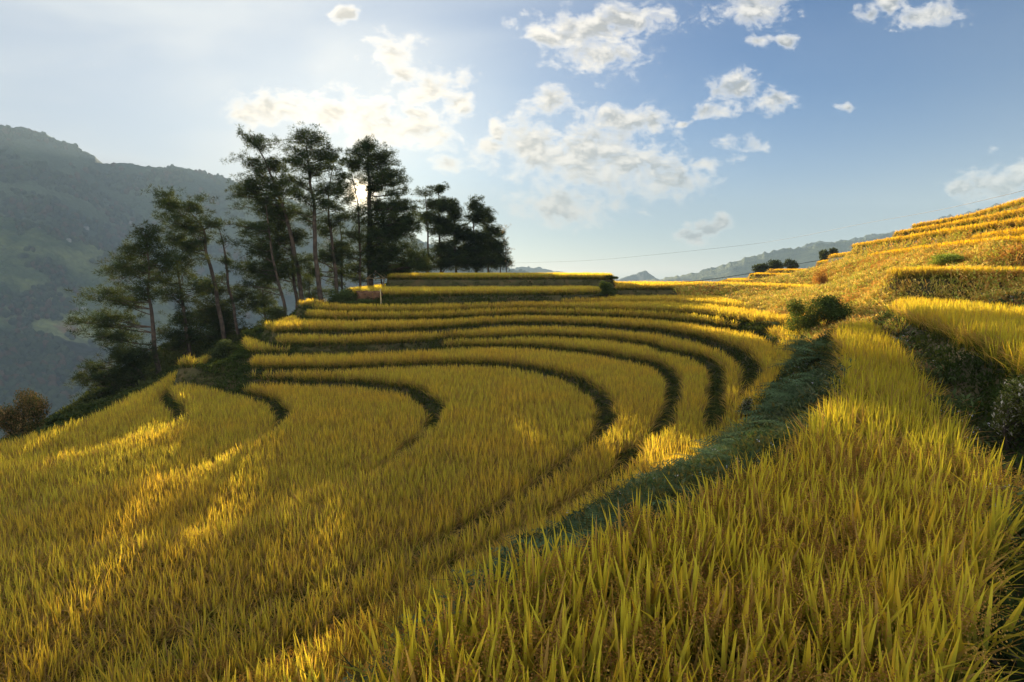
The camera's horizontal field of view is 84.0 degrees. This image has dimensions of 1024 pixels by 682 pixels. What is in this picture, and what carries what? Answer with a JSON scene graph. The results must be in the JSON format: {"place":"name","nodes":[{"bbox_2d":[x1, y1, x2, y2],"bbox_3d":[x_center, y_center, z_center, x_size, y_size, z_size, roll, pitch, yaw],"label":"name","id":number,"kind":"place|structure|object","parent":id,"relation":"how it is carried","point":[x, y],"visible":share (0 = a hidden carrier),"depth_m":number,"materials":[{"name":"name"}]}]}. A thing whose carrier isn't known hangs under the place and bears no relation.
{"place":"outdoors","nodes":[
{"label":"outdoors","id":0,"kind":"place"},
{"bbox_2d":[8,333,110,434],"bbox_3d":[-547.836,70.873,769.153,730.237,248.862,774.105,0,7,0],"label":"valley hill","id":1,"kind":"structure","parent":0,"point":[82,349],"depth_m":844.56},
{"bbox_2d":[0,216,205,352],"bbox_3d":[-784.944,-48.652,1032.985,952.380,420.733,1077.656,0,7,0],"label":"mountain spur","id":2,"kind":"structure","parent":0,"point":[17,276],"depth_m":1041.47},
{"bbox_2d":[0,125,534,330],"bbox_3d":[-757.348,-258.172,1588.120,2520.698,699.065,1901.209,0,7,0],"label":"mountain","id":3,"kind":"structure","parent":0,"point":[34,149],"depth_m":1604.89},
{"bbox_2d":[0,125,535,437],"bbox_3d":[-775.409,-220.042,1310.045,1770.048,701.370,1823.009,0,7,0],"label":"valley woods","id":4,"kind":"object","parent":3,"relation":"on","point":[34,368],"visible":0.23,"depth_m":1255.96,"materials":[{"name":"green plant"}]},
{"bbox_2d":[0,0,1023,279],"label":"sky","id":5,"kind":"structure","parent":0,"point":[596,130],"materials":[{"name":"blue"}]},
{"bbox_2d":[1,205,1023,681],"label":"terraced ground","id":6,"kind":"structure","parent":0,"point":[195,371],"depth_m":30.55,"materials":[{"name":"soil"}]},
{"bbox_2d":[0,388,51,437],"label":"shrub","id":7,"kind":"object","parent":6,"relation":"on","point":[28,406],"visible":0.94,"depth_m":26.41,"materials":[{"name":"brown plant"}]},
{"bbox_2d":[46,416,63,424],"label":"shrub","id":8,"kind":"object","parent":6,"relation":"on","point":[52,420],"visible":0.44,"depth_m":27.54,"materials":[{"name":"green plant"}]},
{"bbox_2d":[75,404,97,412],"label":"shrub","id":9,"kind":"object","parent":6,"relation":"on","point":[80,406],"visible":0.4,"depth_m":31.69,"materials":[{"name":"green plant"}]},
{"bbox_2d":[0,352,210,468],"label":"rice crop","id":10,"kind":"object","parent":6,"relation":"on","point":[133,414],"visible":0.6,"depth_m":23.20,"materials":[{"name":"yellow plant"}]},
{"bbox_2d":[63,332,162,404],"bbox_3d":[-26.456,1.967,38.062,6.456,5.359,5.644,0,7,0],"label":"shrub","id":11,"kind":"object","parent":6,"relation":"on","point":[125,356],"visible":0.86,"depth_m":37.54,"materials":[{"name":"green plant"}]},
{"bbox_2d":[62,220,183,373],"bbox_3d":[-27.023,-2.602,39.600,9.148,11.698,5.402,0,7,0],"label":"pine tree","id":12,"kind":"object","parent":6,"relation":"on","point":[133,253],"visible":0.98,"depth_m":39.52,"materials":[{"name":"green plant"}]},
{"bbox_2d":[0,381,297,524],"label":"rice crop","id":13,"kind":"object","parent":6,"relation":"on","point":[215,424],"visible":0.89,"depth_m":18.93,"materials":[{"name":"yellow plant"}]},
{"bbox_2d":[0,300,329,445],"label":"valley side brush","id":14,"kind":"object","parent":6,"relation":"on","point":[73,413],"visible":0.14,"depth_m":35.97,"materials":[{"name":"green plant"}]},
{"bbox_2d":[143,244,222,356],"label":"pine tree","id":15,"kind":"object","parent":6,"relation":"on","point":[182,319],"visible":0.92,"depth_m":43.84,"materials":[{"name":"green plant"}]},
{"bbox_2d":[139,184,226,339],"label":"pine tree","id":16,"kind":"object","parent":6,"relation":"on","point":[179,240],"visible":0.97,"depth_m":44.83,"materials":[{"name":"green plant"}]},
{"bbox_2d":[178,275,260,341],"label":"pine tree","id":17,"kind":"object","parent":6,"relation":"on","point":[209,310],"visible":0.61,"depth_m":50.34,"materials":[{"name":"green plant"}]},
{"bbox_2d":[199,217,241,336],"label":"pine tree","id":18,"kind":"object","parent":6,"relation":"on","point":[227,263],"visible":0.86,"depth_m":47.60,"materials":[{"name":"green plant"}]},
{"bbox_2d":[207,339,237,358],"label":"shrub","id":19,"kind":"object","parent":6,"relation":"on","point":[224,346],"visible":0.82,"depth_m":36.99,"materials":[{"name":"green plant"}]},
{"bbox_2d":[0,371,445,568],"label":"rice crop","id":20,"kind":"object","parent":6,"relation":"on","point":[314,443],"visible":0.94,"depth_m":15.67,"materials":[{"name":"yellow plant"}]},
{"bbox_2d":[242,326,264,338],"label":"shrub","id":21,"kind":"object","parent":6,"relation":"on","point":[250,333],"visible":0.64,"depth_m":41.14,"materials":[{"name":"green plant"}]},
{"bbox_2d":[221,207,296,317],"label":"pine tree","id":22,"kind":"object","parent":6,"relation":"on","point":[269,275],"visible":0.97,"depth_m":49.39,"materials":[{"name":"green plant"}]},
{"bbox_2d":[221,123,310,301],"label":"pine tree","id":23,"kind":"object","parent":6,"relation":"on","point":[250,188],"visible":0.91,"depth_m":52.10,"materials":[{"name":"green plant"}]},
{"bbox_2d":[239,280,293,319],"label":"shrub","id":24,"kind":"object","parent":6,"relation":"on","point":[265,298],"visible":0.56,"depth_m":59.88,"materials":[{"name":"green plant"}]},
{"bbox_2d":[256,306,287,327],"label":"shrub","id":25,"kind":"object","parent":6,"relation":"on","point":[279,312],"visible":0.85,"depth_m":45.73,"materials":[{"name":"green plant"}]},
{"bbox_2d":[234,212,312,310],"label":"pine tree","id":26,"kind":"object","parent":6,"relation":"on","point":[277,234],"visible":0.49,"depth_m":54.64,"materials":[{"name":"green plant"}]},
{"bbox_2d":[282,268,330,300],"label":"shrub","id":27,"kind":"object","parent":6,"relation":"on","point":[309,292],"visible":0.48,"depth_m":61.81,"materials":[{"name":"green plant"}]},
{"bbox_2d":[270,121,348,301],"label":"pine tree","id":28,"kind":"object","parent":6,"relation":"on","point":[319,156],"visible":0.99,"depth_m":48.18,"materials":[{"name":"green plant"}]},
{"bbox_2d":[0,357,621,681],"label":"rice crop","id":29,"kind":"object","parent":6,"relation":"on","point":[468,396],"visible":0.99,"depth_m":11.21,"materials":[{"name":"yellow plant"}]},
{"bbox_2d":[289,151,359,293],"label":"pine tree","id":30,"kind":"object","parent":6,"relation":"on","point":[324,255],"visible":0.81,"depth_m":53.05,"materials":[{"name":"green plant"}]},
{"bbox_2d":[325,208,350,290],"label":"pine tree","id":31,"kind":"object","parent":6,"relation":"on","point":[341,284],"visible":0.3,"depth_m":59.41,"materials":[{"name":"green plant"}]},
{"bbox_2d":[327,288,354,303],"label":"shrub","id":32,"kind":"object","parent":6,"relation":"on","point":[343,294],"visible":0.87,"depth_m":44.79,"materials":[{"name":"green plant"}]},
{"bbox_2d":[327,152,370,285],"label":"pine tree","id":33,"kind":"object","parent":6,"relation":"on","point":[350,235],"visible":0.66,"depth_m":55.89,"materials":[{"name":"green plant"}]},
{"bbox_2d":[341,298,378,304],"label":"shrub","id":34,"kind":"object","parent":6,"relation":"on","point":[366,301],"visible":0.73,"depth_m":44.52,"materials":[{"name":"green plant"}]},
{"bbox_2d":[47,339,686,681],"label":"rice crop","id":35,"kind":"object","parent":6,"relation":"on","point":[637,392],"visible":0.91,"depth_m":10.63,"materials":[{"name":"yellow plant"}]},
{"bbox_2d":[356,290,382,300],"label":"earth wall","id":36,"kind":"structure","parent":6,"relation":"on","point":[364,295],"depth_m":45.77,"materials":[{"name":"brown soil"}]},
{"bbox_2d":[366,270,388,286],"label":"hut frame","id":37,"kind":"object","parent":6,"relation":"on","point":[369,277],"visible":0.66,"depth_m":56.26,"materials":[{"name":"brown wood"}]},
{"bbox_2d":[335,135,431,285],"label":"pine tree","id":38,"kind":"object","parent":6,"relation":"on","point":[393,225],"visible":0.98,"depth_m":56.11,"materials":[{"name":"green plant"}]},
{"bbox_2d":[343,253,425,285],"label":"shrub","id":39,"kind":"object","parent":6,"relation":"on","point":[355,279],"visible":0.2,"depth_m":61.54,"materials":[{"name":"green plant"}]},
{"bbox_2d":[411,185,451,272],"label":"pine tree","id":40,"kind":"object","parent":6,"relation":"on","point":[434,229],"visible":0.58,"depth_m":68.57,"materials":[{"name":"green plant"}]},
{"bbox_2d":[423,181,467,272],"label":"pine tree","id":41,"kind":"object","parent":6,"relation":"on","point":[449,259],"visible":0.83,"depth_m":69.85,"materials":[{"name":"green plant"}]},
{"bbox_2d":[437,198,471,272],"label":"pine tree","id":42,"kind":"object","parent":6,"relation":"on","point":[458,215],"visible":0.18,"depth_m":72.37,"materials":[{"name":"green plant"}]},
{"bbox_2d":[190,328,742,681],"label":"rice crop","id":43,"kind":"object","parent":6,"relation":"on","point":[681,436],"visible":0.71,"depth_m":12.23,"materials":[{"name":"yellow plant"}]},
{"bbox_2d":[348,284,601,297],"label":"rice crop","id":44,"kind":"object","parent":6,"relation":"on","point":[439,291],"visible":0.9,"depth_m":48.55,"materials":[{"name":"yellow plant"}]},
{"bbox_2d":[444,194,507,272],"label":"pine tree","id":45,"kind":"object","parent":6,"relation":"on","point":[479,259],"visible":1,"depth_m":70.99,"materials":[{"name":"green plant"}]},
{"bbox_2d":[476,214,512,272],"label":"pine tree","id":46,"kind":"object","parent":6,"relation":"on","point":[494,230],"visible":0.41,"depth_m":74.48,"materials":[{"name":"green plant"}]},
{"bbox_2d":[385,271,611,280],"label":"rice crop","id":47,"kind":"object","parent":6,"relation":"on","point":[494,276],"visible":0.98,"depth_m":56.58,"materials":[{"name":"yellow plant"}]},
{"bbox_2d":[499,224,514,271],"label":"sapling tree","id":48,"kind":"object","parent":6,"relation":"on","point":[511,263],"visible":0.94,"depth_m":74.03,"materials":[{"name":"green plant"}]},
{"bbox_2d":[491,546,534,569],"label":"fern","id":49,"kind":"object","parent":6,"relation":"on","point":[504,553],"visible":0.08,"depth_m":8.27,"materials":[{"name":"green plant"}]},
{"bbox_2d":[13,278,1023,681],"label":"bank weeds","id":50,"kind":"object","parent":6,"relation":"on","point":[715,392],"visible":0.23,"depth_m":23.79,"materials":[{"name":"green plant"}]},
{"bbox_2d":[296,292,750,309],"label":"rice crop","id":51,"kind":"object","parent":6,"relation":"on","point":[711,299],"visible":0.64,"depth_m":48.03,"materials":[{"name":"yellow plant"}]},
{"bbox_2d":[274,318,772,429],"bbox_3d":[1.875,0.028,31.629,30.518,1.402,19.219,7,10,44],"label":"rice crop","id":52,"kind":"object","parent":6,"relation":"on","point":[711,356],"visible":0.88,"depth_m":34.50,"materials":[{"name":"yellow plant"}]},
{"bbox_2d":[261,309,795,396],"bbox_3d":[0.291,-0.964,36.009,36.409,1.394,20.650,6,9,39],"label":"rice crop","id":53,"kind":"object","parent":6,"relation":"on","point":[764,354],"visible":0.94,"depth_m":36.75,"materials":[{"name":"yellow plant"}]},
{"bbox_2d":[303,297,802,327],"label":"rice crop","id":54,"kind":"object","parent":6,"relation":"on","point":[727,311],"visible":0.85,"depth_m":42.83,"materials":[{"name":"yellow plant"}]},
{"bbox_2d":[304,302,803,343],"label":"rice crop","id":55,"kind":"object","parent":6,"relation":"on","point":[324,314],"visible":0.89,"depth_m":40.90,"materials":[{"name":"yellow plant"}]},
{"bbox_2d":[512,519,602,565],"bbox_3d":[0.990,2.670,7.084,1.845,0.304,1.490,16,18,42],"label":"fern","id":56,"kind":"object","parent":6,"relation":"on","point":[538,540],"visible":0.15,"depth_m":7.34,"materials":[{"name":"green plant"}]},
{"bbox_2d":[549,509,603,551],"bbox_3d":[1.155,2.740,7.176,1.629,0.305,1.996,-12,13,-28],"label":"fern","id":57,"kind":"object","parent":6,"relation":"on","point":[585,525],"visible":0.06,"depth_m":7.87,"materials":[{"name":"green plant"}]},
{"bbox_2d":[305,326,859,681],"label":"gully weeds","id":58,"kind":"object","parent":6,"relation":"on","point":[762,436],"visible":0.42,"depth_m":9.05,"materials":[{"name":"green plant"}]},
{"bbox_2d":[556,517,622,547],"bbox_3d":[1.181,2.331,6.051,1.697,0.320,1.710,-6,16,-44],"label":"fern","id":59,"kind":"object","parent":6,"relation":"on","point":[569,535],"visible":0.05,"depth_m":6.52,"materials":[{"name":"green plant"}]},
{"bbox_2d":[598,281,615,297],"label":"shrub","id":60,"kind":"object","parent":6,"relation":"on","point":[604,286],"visible":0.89,"depth_m":49.56,"materials":[{"name":"green plant"}]},
{"bbox_2d":[203,318,1023,681],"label":"rice crop","id":61,"kind":"object","parent":6,"relation":"on","point":[873,502],"visible":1,"depth_m":3.58,"materials":[{"name":"yellow plant"}]},
{"bbox_2d":[601,488,678,518],"bbox_3d":[2.001,2.409,7.549,1.642,0.307,1.630,7,19,18],"label":"fern","id":62,"kind":"object","parent":6,"relation":"on","point":[634,498],"visible":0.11,"depth_m":8.01,"materials":[{"name":"green plant"}]},
{"bbox_2d":[619,458,691,497],"bbox_3d":[2.795,2.477,9.425,1.812,0.298,1.463,-18,31,-37],"label":"fern","id":63,"kind":"object","parent":6,"relation":"on","point":[636,475],"visible":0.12,"depth_m":9.71,"materials":[{"name":"green plant"}]},
{"bbox_2d":[646,485,698,510],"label":"fern","id":64,"kind":"object","parent":6,"relation":"on","point":[685,488],"visible":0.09,"depth_m":7.32,"materials":[{"name":"green plant"}]},
{"bbox_2d":[657,448,715,466],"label":"fern","id":65,"kind":"object","parent":6,"relation":"on","point":[676,461],"visible":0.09,"depth_m":11.16,"materials":[{"name":"green plant"}]},
{"bbox_2d":[677,447,709,460],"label":"fern","id":66,"kind":"object","parent":6,"relation":"on","point":[703,452],"visible":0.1,"depth_m":11.27,"materials":[{"name":"green plant"}]},
{"bbox_2d":[684,462,725,478],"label":"fern","id":67,"kind":"object","parent":6,"relation":"on","point":[704,468],"visible":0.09,"depth_m":8.09,"materials":[{"name":"green plant"}]},
{"bbox_2d":[692,454,729,472],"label":"fern","id":68,"kind":"object","parent":6,"relation":"on","point":[705,469],"visible":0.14,"depth_m":7.68,"materials":[{"name":"green plant"}]},
{"bbox_2d":[691,431,735,448],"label":"fern","id":69,"kind":"object","parent":6,"relation":"on","point":[713,439],"visible":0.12,"depth_m":12.20,"materials":[{"name":"green plant"}]},
{"bbox_2d":[615,280,812,290],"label":"rice crop","id":70,"kind":"object","parent":6,"relation":"on","point":[647,285],"visible":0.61,"depth_m":54.78,"materials":[{"name":"yellow plant"}]},
{"bbox_2d":[692,451,743,467],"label":"fern","id":71,"kind":"object","parent":6,"relation":"on","point":[725,456],"visible":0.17,"depth_m":8.39,"materials":[{"name":"green plant"}]},
{"bbox_2d":[696,437,745,473],"bbox_3d":[3.760,2.161,9.969,1.815,0.342,1.829,-6,24,-5],"label":"fern","id":72,"kind":"object","parent":6,"relation":"on","point":[708,446],"visible":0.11,"depth_m":10.43,"materials":[{"name":"green plant"}]},
{"bbox_2d":[737,397,753,421],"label":"shrub","id":73,"kind":"object","parent":6,"relation":"on","point":[747,402],"visible":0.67,"depth_m":15.87,"materials":[{"name":"green plant"}]},
{"bbox_2d":[674,260,820,282],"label":"slack cable","id":74,"kind":"object","parent":6,"relation":"attached to","point":[748,273],"visible":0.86,"depth_m":66.19,"materials":[{"name":"rubber"}]},
{"bbox_2d":[751,263,771,272],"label":"distant tree","id":75,"kind":"object","parent":6,"relation":"on","point":[763,267],"visible":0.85,"depth_m":106.54,"materials":[{"name":"green plant"}]},
{"bbox_2d":[739,403,789,428],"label":"fern","id":76,"kind":"object","parent":6,"relation":"on","point":[768,404],"visible":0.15,"depth_m":11.85,"materials":[{"name":"green plant"}]},
{"bbox_2d":[729,420,805,438],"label":"fern","id":77,"kind":"object","parent":6,"relation":"on","point":[781,422],"visible":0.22,"depth_m":9.76,"materials":[{"name":"green plant"}]},
{"bbox_2d":[749,272,789,276],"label":"rice crop","id":78,"kind":"object","parent":6,"relation":"on","point":[762,274],"visible":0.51,"depth_m":89.64,"materials":[{"name":"yellow plant"}]},
{"bbox_2d":[752,388,787,402],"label":"fern","id":79,"kind":"object","parent":6,"relation":"on","point":[773,391],"visible":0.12,"depth_m":14.72,"materials":[{"name":"green plant"}]},
{"bbox_2d":[754,377,786,388],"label":"fern","id":80,"kind":"object","parent":6,"relation":"on","point":[770,386],"visible":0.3,"depth_m":17.07,"materials":[{"name":"green plant"}]},
{"bbox_2d":[766,259,783,268],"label":"distant tree","id":81,"kind":"object","parent":6,"relation":"on","point":[774,264],"visible":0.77,"depth_m":106.11,"materials":[{"name":"green plant"}]},
{"bbox_2d":[530,190,1023,262],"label":"overhead cable","id":82,"kind":"object","parent":6,"relation":"attached to","point":[829,230],"visible":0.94,"depth_m":97.75,"materials":[{"name":"metal"}]},
{"bbox_2d":[755,388,803,402],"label":"fern","id":83,"kind":"object","parent":6,"relation":"on","point":[777,395],"visible":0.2,"depth_m":12.51,"materials":[{"name":"green plant"}]},
{"bbox_2d":[767,268,804,272],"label":"rice crop","id":84,"kind":"object","parent":6,"relation":"on","point":[782,270],"visible":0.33,"depth_m":90.78,"materials":[{"name":"yellow plant"}]},
{"bbox_2d":[783,258,798,268],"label":"distant tree","id":85,"kind":"object","parent":6,"relation":"on","point":[792,263],"visible":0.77,"depth_m":106.61,"materials":[{"name":"green plant"}]},
{"bbox_2d":[770,377,816,405],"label":"fern","id":86,"kind":"object","parent":6,"relation":"on","point":[791,385],"visible":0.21,"depth_m":13.80,"materials":[{"name":"green plant"}]},
{"bbox_2d":[783,298,821,333],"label":"shrub","id":87,"kind":"object","parent":6,"relation":"on","point":[805,322],"visible":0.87,"depth_m":26.83,"materials":[{"name":"green plant"}]},
{"bbox_2d":[612,202,1023,342],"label":"dry weeds","id":88,"kind":"object","parent":6,"relation":"on","point":[863,282],"visible":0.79,"depth_m":34.00,"materials":[{"name":"yellow plant"}]},
{"bbox_2d":[811,267,828,284],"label":"shrub","id":89,"kind":"object","parent":6,"relation":"on","point":[821,278],"visible":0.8,"depth_m":47.52,"materials":[{"name":"orange plant"}]},
{"bbox_2d":[819,249,828,259],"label":"distant tree","id":90,"kind":"object","parent":6,"relation":"on","point":[824,254],"visible":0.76,"depth_m":106.14,"materials":[{"name":"green plant"}]},
{"bbox_2d":[829,247,838,254],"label":"distant tree","id":91,"kind":"object","parent":6,"relation":"on","point":[833,250],"visible":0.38,"depth_m":106.42,"materials":[{"name":"green plant"}]},
{"bbox_2d":[811,294,858,324],"bbox_3d":[14.818,-1.280,25.720,2.312,1.667,2.137,0,7,0],"label":"shrub","id":92,"kind":"object","parent":6,"relation":"on","point":[832,309],"visible":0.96,"depth_m":25.60,"materials":[{"name":"green plant"}]},
{"bbox_2d":[817,232,1023,263],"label":"rice crop","id":93,"kind":"object","parent":6,"relation":"on","point":[1020,239],"visible":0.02,"depth_m":31.92,"materials":[{"name":"yellow plant"}]},
{"bbox_2d":[829,227,1023,257],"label":"rice crop","id":94,"kind":"object","parent":6,"relation":"on","point":[1017,230],"visible":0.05,"depth_m":32.33,"materials":[{"name":"yellow plant"}]},
{"bbox_2d":[851,217,1023,248],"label":"rice crop","id":95,"kind":"object","parent":6,"relation":"on","point":[1018,222],"visible":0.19,"depth_m":40.81,"materials":[{"name":"yellow plant"}]},
{"bbox_2d":[865,291,1023,562],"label":"flowering weeds","id":96,"kind":"object","parent":6,"relation":"on","point":[885,317],"visible":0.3,"depth_m":8.86,"materials":[{"name":"green plant"}]},
{"bbox_2d":[928,253,966,265],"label":"shrub","id":97,"kind":"object","parent":6,"relation":"on","point":[943,258],"visible":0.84,"depth_m":28.36,"materials":[{"name":"green plant"}]},
{"bbox_2d":[886,296,1023,381],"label":"rice crop","id":98,"kind":"object","parent":6,"relation":"on","point":[996,330],"visible":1,"depth_m":13.27,"materials":[{"name":"yellow plant"}]},
{"bbox_2d":[886,264,1023,280],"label":"rice crop","id":99,"kind":"object","parent":6,"relation":"on","point":[913,273],"visible":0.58,"depth_m":23.62,"materials":[{"name":"yellow plant"}]},
{"bbox_2d":[894,207,1023,235],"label":"rice crop","id":100,"kind":"object","parent":6,"relation":"on","point":[998,216],"visible":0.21,"depth_m":43.89,"materials":[{"name":"yellow plant"}]},
{"bbox_2d":[910,197,1023,228],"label":"rice crop","id":101,"kind":"object","parent":6,"relation":"on","point":[1006,205],"visible":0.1,"depth_m":52.06,"materials":[{"name":"yellow plant"}]},
{"bbox_2d":[970,614,1023,681],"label":"shrub","id":102,"kind":"object","parent":6,"relation":"on","point":[1001,623],"visible":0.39,"depth_m":3.32,"materials":[{"name":"green plant"}]},
{"bbox_2d":[989,374,1023,453],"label":"shrub","id":103,"kind":"object","parent":6,"relation":"on","point":[1011,421],"visible":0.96,"depth_m":6.97,"materials":[{"name":"green plant"}]},
{"bbox_2d":[512,266,562,272],"bbox_3d":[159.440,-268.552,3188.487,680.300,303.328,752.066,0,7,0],"label":"ridge","id":104,"kind":"structure","parent":0,"point":[535,269],"depth_m":3365.08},
{"bbox_2d":[614,271,659,281],"bbox_3d":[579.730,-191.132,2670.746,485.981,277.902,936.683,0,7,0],"label":"distant peak","id":105,"kind":"structure","parent":0,"point":[643,276],"depth_m":2787.40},
{"bbox_2d":[646,233,893,281],"bbox_3d":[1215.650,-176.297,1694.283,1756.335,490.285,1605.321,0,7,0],"label":"mountain range","id":106,"kind":"structure","parent":0,"point":[798,255],"depth_m":2031.28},
{"bbox_2d":[801,203,1001,247],"bbox_3d":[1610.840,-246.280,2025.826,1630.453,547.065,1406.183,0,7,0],"label":"crop","id":107,"kind":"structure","parent":0,"point":[872,235],"depth_m":2368.94,"materials":[{"name":"yellow plant"}]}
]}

